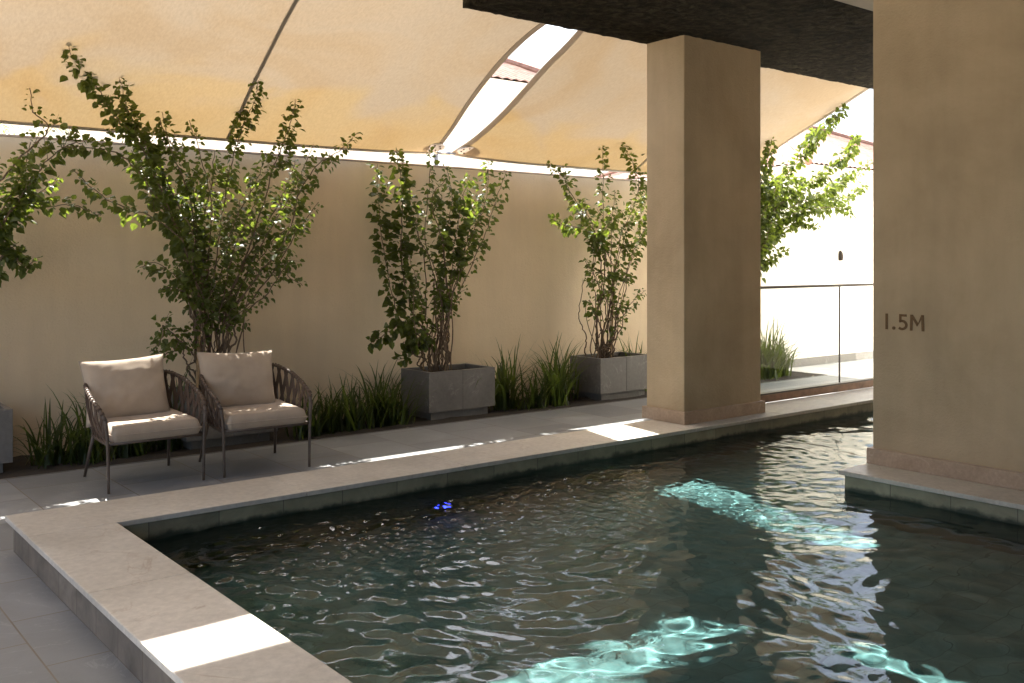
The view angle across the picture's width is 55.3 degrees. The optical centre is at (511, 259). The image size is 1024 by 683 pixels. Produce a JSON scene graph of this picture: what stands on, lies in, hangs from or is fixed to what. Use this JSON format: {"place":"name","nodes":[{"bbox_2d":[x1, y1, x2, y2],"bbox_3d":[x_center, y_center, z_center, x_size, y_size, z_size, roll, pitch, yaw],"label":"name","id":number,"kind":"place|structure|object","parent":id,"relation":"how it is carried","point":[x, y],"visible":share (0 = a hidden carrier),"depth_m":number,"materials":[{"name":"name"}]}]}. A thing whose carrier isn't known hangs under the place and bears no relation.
{"place":"outdoors","nodes":[
{"label":"outdoors","id":0,"kind":"place"},
{"bbox_2d":[0,375,870,682],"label":"deck paving","id":1,"kind":"structure","parent":0,"point":[46,635],"depth_m":7.09,"materials":[{"name":"grey stone"}]},
{"bbox_2d":[78,353,206,493],"bbox_3d":[-2.705,1.157,7.149,0.788,0.891,0.695,0,0,-39],"label":"armchair","id":2,"kind":"object","parent":1,"relation":"on","point":[127,401],"visible":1,"depth_m":7.08,"materials":[{"name":"beige fabric"}]},
{"bbox_2d":[197,350,312,477],"bbox_3d":[-2.028,1.159,7.644,0.788,0.888,0.695,0,0,-35],"label":"armchair","id":3,"kind":"object","parent":1,"relation":"on","point":[239,392],"visible":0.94,"depth_m":7.58,"materials":[{"name":"beige fabric"}]},
{"bbox_2d":[145,411,1023,682],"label":"pool water","id":4,"kind":"structure","parent":0,"point":[780,555],"depth_m":4.76,"materials":[{"name":"teal liquid"}]},
{"bbox_2d":[508,24,872,176],"label":"sky","id":5,"kind":"structure","parent":0,"point":[544,43],"materials":[{"name":"white"}]},
{"bbox_2d":[789,358,872,378],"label":"terrace","id":6,"kind":"structure","parent":0,"point":[861,369],"depth_m":14.28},
{"label":"ground","id":7,"kind":"structure","parent":0,"visible":0},
{"bbox_2d":[0,124,62,136],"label":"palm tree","id":8,"kind":"object","parent":7,"relation":"on","point":[8,131],"visible":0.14,"depth_m":15.57,"materials":[{"name":"plant"}]},
{"bbox_2d":[14,530,174,682],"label":"kerb","id":9,"kind":"structure","parent":7,"relation":"on","point":[141,666],"depth_m":4.18,"materials":[{"name":"stone"}]},
{"bbox_2d":[0,58,566,173],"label":"villa","id":10,"kind":"object","parent":7,"relation":"on","point":[506,83],"visible":0.01,"depth_m":20.25,"materials":[{"name":"paint"}]},
{"bbox_2d":[0,134,760,456],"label":"garden wall","id":11,"kind":"structure","parent":7,"relation":"on","point":[86,292],"depth_m":9.66,"materials":[{"name":"beige paint"}]},
{"bbox_2d":[0,371,819,478],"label":"planting bed","id":12,"kind":"object","parent":7,"relation":"on","point":[17,467],"visible":0.34,"depth_m":8.71,"materials":[{"name":"soil"}]},
{"bbox_2d":[0,402,12,472],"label":"planter box","id":13,"kind":"object","parent":12,"relation":"on","point":[6,432],"visible":1,"depth_m":7.34,"materials":[{"name":"grey concrete"}]},
{"bbox_2d":[0,88,103,287],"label":"bougainvillea","id":14,"kind":"object","parent":13,"relation":"in","point":[11,215],"visible":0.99,"depth_m":7.45,"materials":[{"name":"green plant"}]},
{"bbox_2d":[8,398,88,468],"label":"strappy plant","id":15,"kind":"object","parent":12,"relation":"on","point":[49,448],"visible":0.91,"depth_m":7.62,"materials":[{"name":"green plant"}]},
{"bbox_2d":[35,384,124,465],"bbox_3d":[-3.391,1.271,7.747,0.892,0.687,0.788,0,0,-39],"label":"strappy plant","id":16,"kind":"object","parent":12,"relation":"on","point":[81,450],"visible":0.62,"depth_m":7.69,"materials":[{"name":"green plant"}]},
{"bbox_2d":[64,396,180,458],"bbox_3d":[-3.093,1.252,8.021,0.985,0.725,0.859,0,0,-39],"label":"strappy plant","id":17,"kind":"object","parent":12,"relation":"on","point":[133,449],"visible":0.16,"depth_m":7.96,"materials":[{"name":"green plant"}]},
{"bbox_2d":[146,357,199,451],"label":"strappy plant","id":18,"kind":"object","parent":12,"relation":"on","point":[174,444],"visible":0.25,"depth_m":8.24,"materials":[{"name":"green plant"}]},
{"bbox_2d":[169,385,277,449],"bbox_3d":[-2.569,1.371,8.652,0.830,0.498,0.520,0,0,-39],"label":"planter box","id":19,"kind":"object","parent":12,"relation":"on","point":[214,438],"visible":0.17,"depth_m":8.41,"materials":[{"name":"grey concrete"}]},
{"bbox_2d":[58,46,362,390],"bbox_3d":[-2.553,-0.205,8.341,2.779,2.816,0.960,0,0,-44],"label":"bougainvillea","id":20,"kind":"object","parent":19,"relation":"in","point":[194,278],"visible":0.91,"depth_m":8.35,"materials":[{"name":"green plant"}]},
{"bbox_2d":[283,385,335,440],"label":"strappy plant","id":21,"kind":"object","parent":12,"relation":"on","point":[316,429],"visible":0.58,"depth_m":8.88,"materials":[{"name":"green plant"}]},
{"bbox_2d":[305,373,365,433],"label":"strappy plant","id":22,"kind":"object","parent":12,"relation":"on","point":[333,424],"visible":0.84,"depth_m":9.06,"materials":[{"name":"green plant"}]},
{"bbox_2d":[318,373,384,431],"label":"strappy plant","id":23,"kind":"object","parent":12,"relation":"on","point":[359,413],"visible":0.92,"depth_m":9.20,"materials":[{"name":"green plant"}]},
{"bbox_2d":[337,355,422,427],"bbox_3d":[-1.240,1.258,9.501,0.955,0.713,0.789,0,0,-39],"label":"strappy plant","id":24,"kind":"object","parent":12,"relation":"on","point":[380,419],"visible":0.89,"depth_m":9.44,"materials":[{"name":"green plant"}]},
{"bbox_2d":[363,375,435,425],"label":"strappy plant","id":25,"kind":"object","parent":12,"relation":"on","point":[395,418],"visible":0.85,"depth_m":9.54,"materials":[{"name":"green plant"}]},
{"bbox_2d":[401,363,494,419],"bbox_3d":[-0.664,1.371,10.176,0.830,0.498,0.520,0,0,-39],"label":"planter box","id":26,"kind":"object","parent":12,"relation":"on","point":[455,392],"visible":0.95,"depth_m":9.96,"materials":[{"name":"grey concrete"}]},
{"bbox_2d":[365,146,511,371],"bbox_3d":[-0.736,0.002,10.042,1.707,2.359,0.604,0,0,-27],"label":"bougainvillea","id":27,"kind":"object","parent":26,"relation":"in","point":[414,345],"visible":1,"depth_m":9.95,"materials":[{"name":"green plant"}]},
{"bbox_2d":[466,334,544,410],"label":"strappy plant","id":28,"kind":"object","parent":12,"relation":"on","point":[504,401],"visible":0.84,"depth_m":10.44,"materials":[{"name":"green plant"}]},
{"bbox_2d":[495,359,562,410],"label":"strappy plant","id":29,"kind":"object","parent":12,"relation":"on","point":[535,400],"visible":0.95,"depth_m":10.53,"materials":[{"name":"green plant"}]},
{"bbox_2d":[508,332,606,406],"bbox_3d":[0.539,1.202,10.874,1.285,0.826,0.898,0,0,-39],"label":"strappy plant","id":30,"kind":"object","parent":12,"relation":"on","point":[558,397],"visible":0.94,"depth_m":10.75,"materials":[{"name":"green plant"}]},
{"bbox_2d":[533,349,589,400],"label":"strappy plant","id":31,"kind":"object","parent":12,"relation":"on","point":[576,393],"visible":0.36,"depth_m":11.18,"materials":[{"name":"green plant"}]},
{"bbox_2d":[570,351,646,399],"bbox_3d":[1.166,1.371,11.538,0.830,0.498,0.520,0,0,-39],"label":"planter box","id":32,"kind":"object","parent":12,"relation":"on","point":[620,374],"visible":0.85,"depth_m":11.29,"materials":[{"name":"grey concrete"}]},
{"bbox_2d":[546,142,646,357],"bbox_3d":[1.123,-0.103,11.502,2.086,2.571,0.654,0,0,-39],"label":"bougainvillea","id":33,"kind":"object","parent":32,"relation":"in","point":[595,239],"visible":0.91,"depth_m":11.48,"materials":[{"name":"green plant"}]},
{"bbox_2d":[615,332,646,390],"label":"strappy plant","id":34,"kind":"object","parent":12,"relation":"on","point":[632,349],"visible":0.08,"depth_m":11.82,"materials":[{"name":"green plant"}]},
{"bbox_2d":[760,314,807,379],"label":"strappy plant","id":35,"kind":"object","parent":12,"relation":"on","point":[769,369],"visible":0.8,"depth_m":13.16,"materials":[{"name":"green plant"}]},
{"bbox_2d":[767,330,807,377],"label":"strappy plant","id":36,"kind":"object","parent":12,"relation":"on","point":[784,371],"visible":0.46,"depth_m":13.45,"materials":[{"name":"green plant"}]},
{"bbox_2d":[0,371,824,479],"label":"bed edging","id":37,"kind":"object","parent":7,"relation":"on","point":[354,434],"visible":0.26,"depth_m":8.82,"materials":[{"name":"grey concrete"}]},
{"bbox_2d":[430,151,455,164],"bbox_3d":[-0.805,0.230,10.832,0.260,2.940,0.290,0,0,-39],"label":"sail post","id":38,"kind":"object","parent":7,"relation":"on","point":[439,153],"visible":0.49,"depth_m":10.87,"materials":[{"name":"metal"}]},
{"bbox_2d":[0,0,545,153],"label":"shade sail","id":39,"kind":"object","parent":38,"relation":"attached to","point":[406,76],"visible":0.91,"depth_m":7.95,"materials":[{"name":"fabric"}]},
{"bbox_2d":[593,126,872,200],"bbox_3d":[10.034,-1.580,34.671,12.044,6.560,9.443,0,0,-39],"label":"villa","id":40,"kind":"object","parent":7,"relation":"on","point":[831,145],"visible":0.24,"depth_m":29.76,"materials":[{"name":"paint"}]},
{"bbox_2d":[761,196,872,367],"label":"garden wall","id":41,"kind":"structure","parent":7,"relation":"on","point":[812,259],"depth_m":15.08,"materials":[{"name":"white paint"}]},
{"bbox_2d":[838,250,843,260],"bbox_3d":[5.157,-0.070,15.290,0.088,0.164,0.065,0,0,-39],"label":"wall light","id":42,"kind":"object","parent":41,"relation":"attached to","point":[840,255],"visible":1,"depth_m":15.27,"materials":[{"name":"brown metal"}]},
{"label":"pool floor","id":43,"kind":"structure","parent":0,"visible":0},
{"bbox_2d":[124,403,872,540],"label":"pool wall","id":44,"kind":"structure","parent":43,"relation":"on","point":[157,530],"depth_m":6.66,"materials":[{"name":"grey tile"}]},
{"bbox_2d":[5,387,872,682],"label":"pool coping","id":45,"kind":"object","parent":44,"relation":"on","point":[173,621],"visible":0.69,"depth_m":4.80,"materials":[{"name":"beige stone"}]},
{"bbox_2d":[642,35,764,424],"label":"pillar","id":46,"kind":"structure","parent":45,"relation":"on","point":[703,230],"depth_m":8.64,"materials":[{"name":"paint"}]},
{"bbox_2d":[760,283,872,402],"bbox_3d":[4.202,0.837,11.073,5.440,1.152,0.074,0,0,-39],"label":"glass balustrade","id":47,"kind":"object","parent":45,"relation":"on","point":[790,393],"visible":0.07,"depth_m":10.25,"materials":[{"name":"clear glass"}]},
{"bbox_2d":[845,476,1023,525],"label":"pool ledge","id":48,"kind":"object","parent":43,"relation":"on","point":[966,506],"visible":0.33,"depth_m":6.06,"materials":[{"name":"grey stone"}]},
{"bbox_2d":[839,463,1023,509],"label":"ledge coping","id":49,"kind":"object","parent":48,"relation":"on","point":[992,494],"visible":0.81,"depth_m":6.15,"materials":[{"name":"beige stone"}]},
{"bbox_2d":[867,0,1023,490],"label":"pier","id":50,"kind":"structure","parent":49,"relation":"on","point":[948,238],"depth_m":6.36,"materials":[{"name":"paint"}]},
{"bbox_2d":[463,0,872,88],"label":"canopy roof","id":51,"kind":"structure","parent":50,"relation":"on","point":[830,40],"depth_m":8.00,"materials":[{"name":"paint"}]},
{"bbox_2d":[451,30,868,172],"bbox_3d":[2.088,-1.709,10.935,5.576,1.248,3.320,0,0,-39],"label":"shade sail","id":52,"kind":"object","parent":51,"relation":"attached to","point":[579,100],"visible":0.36,"depth_m":10.59,"materials":[{"name":"fabric"}]},
{"bbox_3d":[2.779,1.371,12.932,0.830,0.498,0.520,0,0,-39],"label":"planter box","id":53,"kind":"object","parent":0,"visible":0},
{"bbox_2d":[760,102,872,283],"bbox_3d":[3.846,-0.371,13.456,4.355,3.090,1.898,0,0,-64],"label":"bougainvillea","id":54,"kind":"object","parent":53,"relation":"in","point":[773,194],"visible":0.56,"depth_m":13.39,"materials":[{"name":"green plant"}]}
]}

